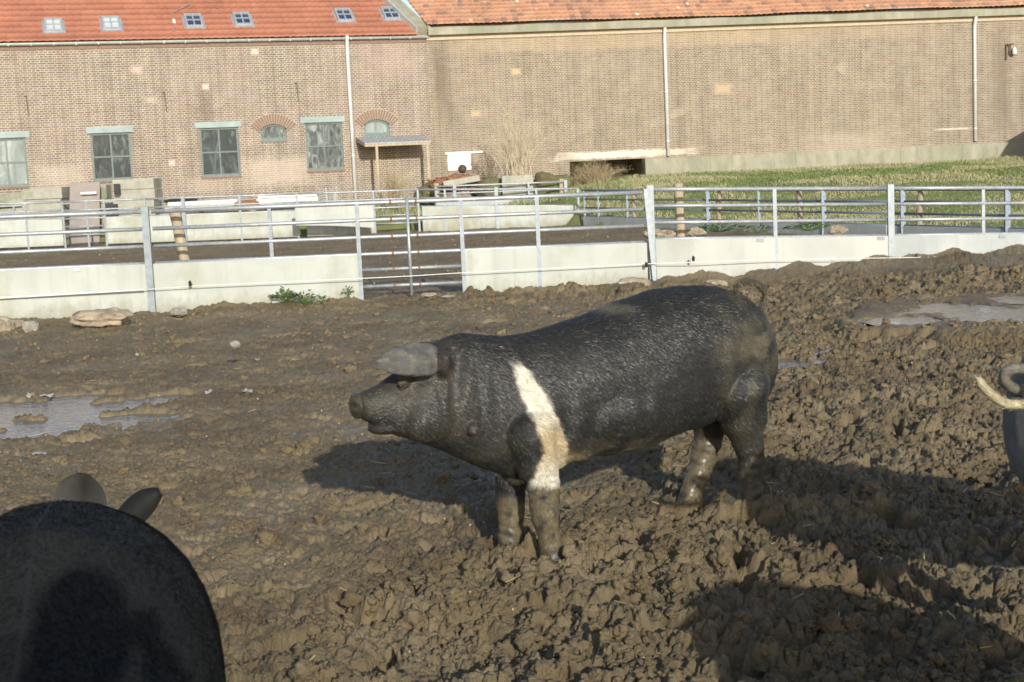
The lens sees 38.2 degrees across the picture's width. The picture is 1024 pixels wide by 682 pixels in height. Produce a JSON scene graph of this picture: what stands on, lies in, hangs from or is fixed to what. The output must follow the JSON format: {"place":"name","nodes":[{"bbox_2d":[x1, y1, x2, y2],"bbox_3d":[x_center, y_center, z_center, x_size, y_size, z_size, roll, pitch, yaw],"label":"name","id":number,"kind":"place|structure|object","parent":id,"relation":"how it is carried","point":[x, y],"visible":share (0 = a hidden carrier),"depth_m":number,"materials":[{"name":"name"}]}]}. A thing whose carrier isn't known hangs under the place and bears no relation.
{"place":"outdoors","nodes":[
{"label":"outdoors","id":0,"kind":"place"},
{"bbox_2d":[257,196,322,202],"bbox_3d":[-5.915,-3.772,39.451,1.608,0.114,1.000,-3,7,0],"label":"plank","id":1,"kind":"object","parent":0,"point":[293,199],"visible":0.87,"depth_m":38.96,"materials":[{"name":"white paint"}]},
{"bbox_2d":[258,194,321,198],"bbox_3d":[-5.920,-3.879,39.489,1.561,0.068,1.000,-3,7,0],"label":"plank","id":2,"kind":"object","parent":1,"relation":"on","point":[278,196],"visible":0.6,"depth_m":38.99,"materials":[{"name":"white paint"}]},
{"bbox_2d":[0,225,1023,681],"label":"mud","id":3,"kind":"structure","parent":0,"point":[978,555],"depth_m":7.90,"materials":[{"name":"brown soil"}]},
{"bbox_2d":[0,316,14,331],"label":"stone","id":4,"kind":"object","parent":3,"relation":"on","point":[7,323],"visible":0.66,"depth_m":16.90,"materials":[{"name":"beige stone"}]},
{"bbox_2d":[0,193,34,219],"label":"block stack","id":5,"kind":"object","parent":3,"relation":"on","point":[10,198],"visible":0.15,"depth_m":39.54,"materials":[{"name":"concrete"}]},
{"bbox_2d":[14,320,23,327],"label":"stone","id":6,"kind":"object","parent":3,"relation":"on","point":[19,323],"visible":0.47,"depth_m":17.09,"materials":[{"name":"beige stone"}]},
{"bbox_2d":[22,321,39,332],"bbox_3d":[-5.491,-0.148,16.873,0.200,0.169,0.216,-3,7,0],"label":"stone","id":7,"kind":"object","parent":3,"relation":"on","point":[28,326],"visible":0.87,"depth_m":16.81,"materials":[{"name":"white stone"}]},
{"bbox_2d":[0,201,63,248],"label":"pen fence","id":8,"kind":"object","parent":3,"relation":"on","point":[30,225],"visible":0.96,"depth_m":36.90,"materials":[{"name":"metal"}]},
{"bbox_2d":[31,451,45,454],"bbox_3d":[-2.985,0.706,9.354,0.094,0.021,0.073,-7,8,-33],"label":"plastic scrap","id":9,"kind":"object","parent":3,"relation":"on","point":[33,453],"visible":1,"depth_m":9.35,"materials":[{"name":"white plastic"}]},
{"bbox_2d":[22,187,69,234],"bbox_3d":[-12.509,-3.364,39.905,1.085,1.535,0.825,-3,7,0],"label":"block stack","id":10,"kind":"object","parent":3,"relation":"on","point":[47,194],"visible":0.33,"depth_m":39.47,"materials":[{"name":"concrete"}]},
{"bbox_2d":[0,207,155,318],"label":"pen fence","id":11,"kind":"object","parent":3,"relation":"on","point":[21,281],"visible":0.89,"depth_m":18.14,"materials":[{"name":"concrete"}]},
{"bbox_2d":[69,182,99,244],"bbox_3d":[-11.382,-3.404,39.451,0.805,1.622,0.564,-3,7,0],"label":"leaning board","id":12,"kind":"object","parent":3,"relation":"on","point":[86,191],"visible":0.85,"depth_m":39.45,"materials":[{"name":"pink paint"}]},
{"bbox_2d":[67,307,133,326],"bbox_3d":[-4.730,-0.261,17.054,0.757,0.236,0.494,-3,7,0],"label":"stone","id":13,"kind":"object","parent":3,"relation":"on","point":[115,316],"visible":0.98,"depth_m":16.91,"materials":[{"name":"beige stone"}]},
{"bbox_2d":[61,198,143,247],"bbox_3d":[-10.219,-2.904,37.126,2.025,1.314,0.078,-3,7,-7],"label":"pen fence","id":14,"kind":"object","parent":3,"relation":"on","point":[123,222],"visible":0.81,"depth_m":37.13,"materials":[{"name":"metal"}]},
{"bbox_2d":[100,184,111,228],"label":"block stack","id":15,"kind":"object","parent":3,"relation":"on","point":[105,191],"visible":0.2,"depth_m":40.16,"materials":[{"name":"concrete"}]},
{"bbox_2d":[104,204,118,239],"bbox_3d":[-10.628,-3.156,39.399,0.325,0.975,0.500,-3,7,0],"label":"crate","id":16,"kind":"object","parent":3,"relation":"on","point":[111,205],"visible":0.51,"depth_m":39.11,"materials":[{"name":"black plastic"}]},
{"bbox_2d":[0,473,225,681],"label":"pig","id":17,"kind":"object","parent":3,"relation":"on","point":[94,587],"visible":1,"depth_m":2.63},
{"bbox_2d":[112,178,162,215],"bbox_3d":[-10.037,-3.530,39.847,1.160,1.656,0.926,-3,7,0],"label":"block stack","id":18,"kind":"object","parent":3,"relation":"on","point":[139,188],"visible":0.34,"depth_m":39.36,"materials":[{"name":"concrete"}]},
{"bbox_2d":[113,184,120,193],"bbox_3d":[-10.439,-4.020,39.144,0.136,0.274,0.200,-3,7,0],"label":"crate","id":19,"kind":"object","parent":18,"relation":"on","point":[117,188],"visible":1,"depth_m":39.05,"materials":[{"name":"black plastic"}]},
{"bbox_2d":[170,305,186,316],"bbox_3d":[-3.953,-0.352,17.561,0.205,0.142,0.159,-3,7,0],"label":"stone","id":20,"kind":"object","parent":3,"relation":"on","point":[178,311],"visible":1,"depth_m":17.52,"materials":[{"name":"beige stone"}]},
{"bbox_2d":[169,207,189,259],"bbox_3d":[-4.174,-1.182,18.721,0.260,1.025,0.147,-3,7,0],"label":"timber post","id":21,"kind":"object","parent":3,"relation":"on","point":[179,236],"visible":0.45,"depth_m":18.65,"materials":[{"name":"brown wood"}]},
{"bbox_2d":[143,193,299,241],"bbox_3d":[-7.329,-3.039,37.450,3.835,1.367,0.105,-3,7,-6],"label":"pen fence","id":22,"kind":"object","parent":3,"relation":"on","point":[242,233],"visible":0.66,"depth_m":37.45,"materials":[{"name":"metal"}]},
{"bbox_2d":[230,341,239,348],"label":"stone","id":23,"kind":"object","parent":3,"relation":"on","point":[234,344],"visible":1,"depth_m":12.66,"materials":[{"name":"white stone"}]},
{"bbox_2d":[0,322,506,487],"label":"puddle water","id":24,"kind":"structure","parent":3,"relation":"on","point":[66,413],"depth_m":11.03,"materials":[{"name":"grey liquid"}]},
{"bbox_2d":[21,431,49,436],"bbox_3d":[-3.241,0.632,10.047,0.171,0.024,0.131,2,8,33],"label":"plastic scrap","id":25,"kind":"object","parent":24,"relation":"on","point":[32,434],"visible":1,"depth_m":10.04,"materials":[{"name":"white plastic"}]},
{"bbox_2d":[269,286,300,301],"bbox_3d":[-2.823,-0.591,18.403,0.426,0.210,0.217,-4,7,-11],"label":"weed","id":26,"kind":"object","parent":3,"relation":"on","point":[289,294],"visible":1,"depth_m":18.39,"materials":[{"name":"green plant"}]},
{"bbox_2d":[289,289,321,303],"bbox_3d":[-2.577,-0.545,18.345,0.479,0.178,0.229,-3,7,0],"label":"weed","id":27,"kind":"object","parent":3,"relation":"on","point":[304,301],"visible":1,"depth_m":18.35,"materials":[{"name":"green plant"}]},
{"bbox_2d":[318,293,330,302],"bbox_3d":[-2.335,-0.538,18.356,0.176,0.147,0.113,-6,8,-23],"label":"weed","id":28,"kind":"object","parent":3,"relation":"on","point":[323,297],"visible":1,"depth_m":18.36,"materials":[{"name":"green plant"}]},
{"bbox_2d":[319,186,337,200],"bbox_3d":[-4.856,-3.515,39.085,0.588,1.146,0.128,-3,7,0],"label":"trestle","id":29,"kind":"object","parent":3,"relation":"on","point":[329,197],"visible":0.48,"depth_m":39.06,"materials":[{"name":"metal"}]},
{"bbox_2d":[4,228,686,293],"bbox_3d":[-4.102,-1.490,27.753,16.711,0.116,16.503,-3,7,0],"label":"grit","id":30,"kind":"object","parent":3,"relation":"on","point":[380,257],"visible":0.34,"depth_m":30.92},
{"bbox_2d":[341,285,353,296],"bbox_3d":[-2.062,-0.619,18.555,0.174,0.168,0.120,0,7,19],"label":"weed","id":31,"kind":"object","parent":3,"relation":"on","point":[348,291],"visible":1,"depth_m":18.56,"materials":[{"name":"green plant"}]},
{"bbox_2d":[298,189,420,235],"bbox_3d":[-3.893,-3.191,37.860,3.072,1.340,0.078,-3,7,-7],"label":"pen fence","id":32,"kind":"object","parent":3,"relation":"on","point":[312,230],"visible":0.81,"depth_m":37.82,"materials":[{"name":"metal"}]},
{"bbox_2d":[151,189,656,312],"bbox_3d":[-1.298,-1.123,18.705,6.339,1.394,0.129,-3,7,-7],"label":"pen fence","id":33,"kind":"object","parent":3,"relation":"on","point":[273,268],"visible":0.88,"depth_m":18.63,"materials":[{"name":"metal"}]},
{"bbox_2d":[0,254,919,298],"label":"electric wire","id":34,"kind":"object","parent":33,"relation":"attached to","point":[191,284],"visible":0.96,"depth_m":18.45,"materials":[{"name":"white plastic"}]},
{"bbox_2d":[421,292,436,296],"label":"stone","id":35,"kind":"object","parent":3,"relation":"on","point":[429,294],"visible":1,"depth_m":18.21,"materials":[{"name":"beige stone"}]},
{"bbox_2d":[7,287,1022,681],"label":"grit","id":36,"kind":"object","parent":3,"relation":"on","point":[481,499],"visible":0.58,"depth_m":8.16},
{"bbox_2d":[349,277,778,561],"bbox_3d":[0.317,0.380,6.462,2.183,1.193,0.580,-6,8,-28],"label":"pig","id":37,"kind":"object","parent":3,"relation":"on","point":[533,412],"visible":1,"depth_m":6.25},
{"bbox_2d":[615,277,651,286],"bbox_3d":[1.530,-0.724,18.651,0.468,0.170,0.290,-3,7,0],"label":"stone","id":38,"kind":"object","parent":3,"relation":"on","point":[646,281],"visible":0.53,"depth_m":18.57,"materials":[{"name":"beige stone"}]},
{"bbox_2d":[643,228,659,238],"bbox_3d":[2.355,-1.778,24.574,0.347,0.180,0.258,-3,7,0],"label":"stone","id":39,"kind":"object","parent":3,"relation":"on","point":[645,234],"visible":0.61,"depth_m":24.51,"materials":[{"name":"beige stone"}]},
{"bbox_2d":[656,230,675,236],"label":"stone","id":40,"kind":"object","parent":3,"relation":"on","point":[667,233],"visible":0.65,"depth_m":24.40,"materials":[{"name":"beige stone"}]},
{"bbox_2d":[674,183,684,236],"bbox_3d":[2.251,-1.469,19.780,0.141,1.270,0.127,-3,7,0],"label":"timber post","id":41,"kind":"object","parent":3,"relation":"on","point":[679,212],"visible":0.45,"depth_m":19.70,"materials":[{"name":"brown wood"}]},
{"bbox_2d":[687,227,706,236],"bbox_3d":[3.116,-1.841,24.981,0.344,0.180,0.263,-3,7,0],"label":"stone","id":42,"kind":"object","parent":3,"relation":"on","point":[695,232],"visible":1,"depth_m":24.89,"materials":[{"name":"beige stone"}]},
{"bbox_2d":[704,279,727,285],"bbox_3d":[2.552,-0.708,18.672,0.341,0.140,0.244,-3,7,0],"label":"stone","id":43,"kind":"object","parent":3,"relation":"on","point":[718,281],"visible":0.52,"depth_m":18.59,"materials":[{"name":"beige stone"}]},
{"bbox_2d":[686,223,748,231],"bbox_3d":[3.819,-2.129,27.472,1.226,0.221,0.540,-3,7,0],"label":"weed","id":44,"kind":"object","parent":3,"relation":"on","point":[713,226],"visible":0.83,"depth_m":27.45,"materials":[{"name":"green plant"}]},
{"bbox_2d":[737,223,772,232],"bbox_3d":[4.317,-2.002,25.989,0.782,0.217,0.381,-3,7,0],"label":"weed","id":45,"kind":"object","parent":3,"relation":"on","point":[766,227],"visible":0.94,"depth_m":25.97,"materials":[{"name":"green plant"}]},
{"bbox_2d":[646,185,888,278],"bbox_3d":[3.449,-1.393,19.663,3.576,1.518,0.115,-5,7,-18],"label":"pen fence","id":46,"kind":"object","parent":3,"relation":"on","point":[813,249],"visible":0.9,"depth_m":19.59,"materials":[{"name":"metal"}]},
{"bbox_2d":[778,336,841,368],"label":"puddle water","id":47,"kind":"structure","parent":3,"relation":"on","point":[785,363],"depth_m":12.06,"materials":[{"name":"grey liquid"}]},
{"bbox_2d":[782,217,838,230],"bbox_3d":[5.125,-2.010,25.458,0.978,0.239,0.473,-3,7,0],"label":"weed","id":48,"kind":"object","parent":3,"relation":"on","point":[811,225],"visible":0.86,"depth_m":25.47,"materials":[{"name":"green plant"}]},
{"bbox_2d":[827,225,848,234],"bbox_3d":[5.388,-1.835,24.489,0.341,0.181,0.242,-3,7,0],"label":"stone","id":49,"kind":"object","parent":3,"relation":"on","point":[836,229],"visible":0.93,"depth_m":24.41,"materials":[{"name":"beige stone"}]},
{"bbox_2d":[857,316,942,325],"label":"puddle water","id":50,"kind":"structure","parent":3,"relation":"on","point":[908,320],"depth_m":13.80,"materials":[{"name":"grey liquid"}]},
{"bbox_2d":[887,184,1023,256],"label":"pen fence","id":51,"kind":"object","parent":3,"relation":"on","point":[903,244],"visible":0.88,"depth_m":20.46,"materials":[{"name":"concrete"}]},
{"bbox_2d":[896,303,1023,322],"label":"puddle water","id":52,"kind":"structure","parent":3,"relation":"on","point":[977,312],"depth_m":14.28,"materials":[{"name":"grey liquid"}]},
{"bbox_2d":[973,357,1023,486],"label":"pig","id":53,"kind":"object","parent":3,"relation":"on","point":[1011,402],"visible":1,"depth_m":4.48},
{"bbox_2d":[985,296,1023,303],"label":"puddle water","id":54,"kind":"structure","parent":3,"relation":"on","point":[1012,299],"depth_m":15.16,"materials":[{"name":"grey liquid"}]},
{"bbox_2d":[14,154,1023,247],"bbox_3d":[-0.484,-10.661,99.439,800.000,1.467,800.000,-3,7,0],"label":"ground","id":55,"kind":"structure","parent":0,"point":[575,219],"depth_m":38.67,"materials":[{"name":"green plant"}]},
{"bbox_2d":[100,199,105,228],"bbox_3d":[-11.000,-3.203,39.938,0.150,1.260,0.150,-3,7,0],"label":"timber post","id":56,"kind":"object","parent":55,"relation":"on","point":[102,220],"visible":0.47,"depth_m":39.86,"materials":[{"name":"brown wood"}]},
{"bbox_2d":[0,192,306,219],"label":"pen fence","id":57,"kind":"object","parent":55,"relation":"on","point":[13,206],"visible":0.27,"depth_m":40.09,"materials":[{"name":"metal"}]},
{"bbox_2d":[173,203,233,207],"bbox_3d":[-8.074,-3.588,39.310,2.081,0.114,1.000,-3,7,0],"label":"plank","id":58,"kind":"object","parent":55,"relation":"on","point":[207,204],"visible":0.15,"depth_m":38.81,"materials":[{"name":"white paint"}]},
{"bbox_2d":[168,198,243,205],"bbox_3d":[-8.127,-3.694,39.348,1.831,0.091,1.000,-3,7,0],"label":"plank","id":59,"kind":"object","parent":58,"relation":"on","point":[217,201],"visible":0.77,"depth_m":38.85,"materials":[{"name":"white paint"}]},
{"bbox_2d":[164,198,197,202],"bbox_3d":[-8.771,-3.741,39.294,0.853,0.189,0.868,-8,9,-36],"label":"tarpaulin","id":60,"kind":"object","parent":59,"relation":"on","point":[179,200],"visible":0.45,"depth_m":39.00,"materials":[{"name":"black plastic"}]},
{"bbox_2d":[234,200,259,205],"bbox_3d":[-6.944,-3.584,38.715,0.679,0.211,0.241,-3,7,0],"label":"bent plywood","id":61,"kind":"object","parent":58,"relation":"on","point":[248,201],"visible":0.38,"depth_m":38.64,"materials":[{"name":"brown wood"}]},
{"bbox_2d":[0,0,432,220],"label":"barn","id":62,"kind":"structure","parent":55,"relation":"on","point":[185,98],"depth_m":42.88,"materials":[{"name":"brown brick"}]},
{"bbox_2d":[0,131,29,188],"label":"window","id":63,"kind":"structure","parent":62,"relation":"in","point":[13,154],"depth_m":41.27,"materials":[{"name":"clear glass"}]},
{"bbox_2d":[86,126,132,182],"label":"window","id":64,"kind":"structure","parent":62,"relation":"in","point":[110,148],"depth_m":42.07,"materials":[{"name":"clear glass"}]},
{"bbox_2d":[194,121,241,178],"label":"window","id":65,"kind":"structure","parent":62,"relation":"in","point":[219,146],"depth_m":43.01,"materials":[{"name":"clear glass"}]},
{"bbox_2d":[250,113,295,141],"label":"window","id":66,"kind":"structure","parent":62,"relation":"in","point":[273,127],"depth_m":43.39,"materials":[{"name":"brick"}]},
{"bbox_2d":[300,116,344,172],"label":"window","id":67,"kind":"structure","parent":62,"relation":"in","point":[324,144],"depth_m":43.93,"materials":[{"name":"glass"}]},
{"bbox_2d":[354,109,398,136],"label":"window","id":68,"kind":"structure","parent":62,"relation":"in","point":[376,122],"depth_m":44.33,"materials":[{"name":"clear glass"}]},
{"bbox_2d":[295,205,374,227],"bbox_3d":[-4.425,-3.080,36.995,1.975,0.607,0.039,-4,7,-15],"label":"concrete barrier","id":69,"kind":"object","parent":55,"relation":"on","point":[326,213],"visible":0.6,"depth_m":36.97,"materials":[{"name":"concrete"}]},
{"bbox_2d":[356,135,430,205],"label":"lean to shelter","id":70,"kind":"object","parent":55,"relation":"on","point":[390,141],"visible":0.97,"depth_m":43.58,"materials":[{"name":"metal"}]},
{"bbox_2d":[434,183,439,204],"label":"timber post","id":71,"kind":"object","parent":55,"relation":"on","point":[435,184],"visible":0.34,"depth_m":41.15,"materials":[{"name":"brown wood"}]},
{"bbox_2d":[293,178,626,216],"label":"grass","id":72,"kind":"structure","parent":55,"relation":"on","point":[414,210],"depth_m":41.45,"materials":[{"name":"green plant"}]},
{"bbox_2d":[376,164,423,205],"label":"bare shrub","id":73,"kind":"object","parent":72,"relation":"on","point":[393,187],"visible":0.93,"depth_m":41.92,"materials":[{"name":"beige plant"}]},
{"bbox_2d":[413,182,443,204],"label":"earth mound","id":74,"kind":"object","parent":72,"relation":"on","point":[426,193],"visible":0.46,"depth_m":42.03,"materials":[{"name":"soil"}]},
{"bbox_2d":[469,177,501,196],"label":"earth mound","id":75,"kind":"object","parent":55,"relation":"on","point":[489,180],"visible":0.3,"depth_m":42.00,"materials":[{"name":"soil"}]},
{"bbox_2d":[427,173,483,194],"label":"rubble heap","id":76,"kind":"object","parent":75,"relation":"on","point":[440,180],"visible":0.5,"depth_m":42.01,"materials":[{"name":"red tile"}]},
{"bbox_2d":[443,175,479,184],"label":"concrete beam","id":77,"kind":"structure","parent":76,"relation":"on","point":[464,180],"depth_m":41.60,"materials":[{"name":"beige concrete"}]},
{"bbox_2d":[458,165,466,172],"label":"clay pot","id":78,"kind":"object","parent":76,"relation":"on","point":[462,168],"visible":1,"depth_m":41.93,"materials":[{"name":"ceramic"}]},
{"bbox_2d":[419,187,579,230],"bbox_3d":[-0.305,-3.267,37.960,4.087,1.457,0.100,-2,7,2],"label":"pen fence","id":79,"kind":"object","parent":55,"relation":"on","point":[485,222],"visible":0.56,"depth_m":37.95,"materials":[{"name":"metal"}]},
{"bbox_2d":[435,180,566,204],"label":"pen fence","id":80,"kind":"object","parent":55,"relation":"on","point":[488,202],"visible":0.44,"depth_m":41.32,"materials":[{"name":"metal"}]},
{"bbox_2d":[502,174,532,195],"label":"planter","id":81,"kind":"object","parent":55,"relation":"on","point":[516,178],"visible":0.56,"depth_m":41.67,"materials":[{"name":"concrete"}]},
{"bbox_2d":[474,96,565,174],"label":"bare shrub","id":82,"kind":"object","parent":81,"relation":"in","point":[517,169],"visible":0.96,"depth_m":42.01,"materials":[{"name":"beige plant"}]},
{"bbox_2d":[533,171,573,193],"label":"earth mound","id":83,"kind":"object","parent":55,"relation":"on","point":[541,176],"visible":0.44,"depth_m":42.08,"materials":[{"name":"soil"}]},
{"bbox_2d":[559,179,563,192],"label":"timber post","id":84,"kind":"object","parent":55,"relation":"on","point":[561,185],"visible":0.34,"depth_m":41.72,"materials":[{"name":"brown wood"}]},
{"bbox_2d":[570,171,592,185],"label":"dry bush","id":85,"kind":"object","parent":55,"relation":"on","point":[578,182],"visible":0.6,"depth_m":43.90,"materials":[{"name":"brown plant"}]},
{"bbox_2d":[566,156,629,184],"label":"dry bush","id":86,"kind":"object","parent":55,"relation":"on","point":[590,177],"visible":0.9,"depth_m":43.67,"materials":[{"name":"brown plant"}]},
{"bbox_2d":[632,188,636,216],"bbox_3d":[2.908,-2.941,34.970,0.146,1.356,0.116,-3,7,0],"label":"timber post","id":87,"kind":"object","parent":55,"relation":"on","point":[634,205],"visible":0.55,"depth_m":34.89,"materials":[{"name":"beige wood"}]},
{"bbox_2d":[581,189,705,229],"bbox_3d":[3.006,-2.880,34.605,0.075,1.334,5.550,-6,8,-26],"label":"pen fence","id":88,"kind":"object","parent":55,"relation":"on","point":[588,220],"visible":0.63,"depth_m":35.19,"materials":[{"name":"metal"}]},
{"bbox_2d":[407,0,1023,196],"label":"barn","id":89,"kind":"structure","parent":55,"relation":"on","point":[621,84],"depth_m":45.79,"materials":[{"name":"brown brick"}]},
{"bbox_2d":[447,153,470,170],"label":"white hatch","id":90,"kind":"object","parent":89,"relation":"attached to","point":[455,161],"visible":0.96,"depth_m":44.99,"materials":[{"name":"paint"}]},
{"bbox_2d":[1005,44,1016,59],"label":"wall lamp","id":91,"kind":"object","parent":89,"relation":"attached to","point":[1014,50],"visible":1,"depth_m":46.81,"materials":[{"name":"metal"}]},
{"bbox_2d":[716,191,722,218],"bbox_3d":[4.478,-2.621,31.773,0.175,1.362,0.116,-3,7,0],"label":"timber post","id":92,"kind":"object","parent":55,"relation":"on","point":[719,213],"visible":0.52,"depth_m":31.69,"materials":[{"name":"beige wood"}]},
{"bbox_2d":[705,190,886,234],"bbox_3d":[5.520,-2.382,29.477,0.108,1.364,5.903,-6,8,-26],"label":"pen fence","id":93,"kind":"object","parent":55,"relation":"on","point":[864,228],"visible":0.39,"depth_m":28.89,"materials":[{"name":"metal"}]},
{"bbox_2d":[796,191,802,218],"bbox_3d":[5.700,-2.377,29.325,0.142,1.355,0.116,-3,7,0],"label":"timber post","id":94,"kind":"object","parent":55,"relation":"on","point":[799,197],"visible":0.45,"depth_m":29.24,"materials":[{"name":"beige wood"}]},
{"bbox_2d":[642,141,1023,175],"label":"retaining wall","id":95,"kind":"structure","parent":55,"relation":"on","point":[787,160],"depth_m":46.07,"materials":[{"name":"concrete"}]},
{"bbox_2d":[916,191,924,224],"bbox_3d":[7.240,-2.060,26.164,0.188,1.365,0.116,-3,7,0],"label":"timber post","id":96,"kind":"object","parent":55,"relation":"on","point":[920,196],"visible":0.42,"depth_m":26.08,"materials":[{"name":"beige wood"}]},
{"bbox_2d":[894,190,1023,233],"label":"pen fence","id":97,"kind":"object","parent":55,"relation":"on","point":[902,227],"visible":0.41,"depth_m":25.38,"materials":[{"name":"metal"}]},
{"bbox_2d":[26,335,1015,661],"bbox_3d":[0.066,0.587,9.185,7.838,0.182,8.734,-3,7,0],"label":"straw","id":98,"kind":"object","parent":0,"point":[658,503],"visible":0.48,"depth_m":6.24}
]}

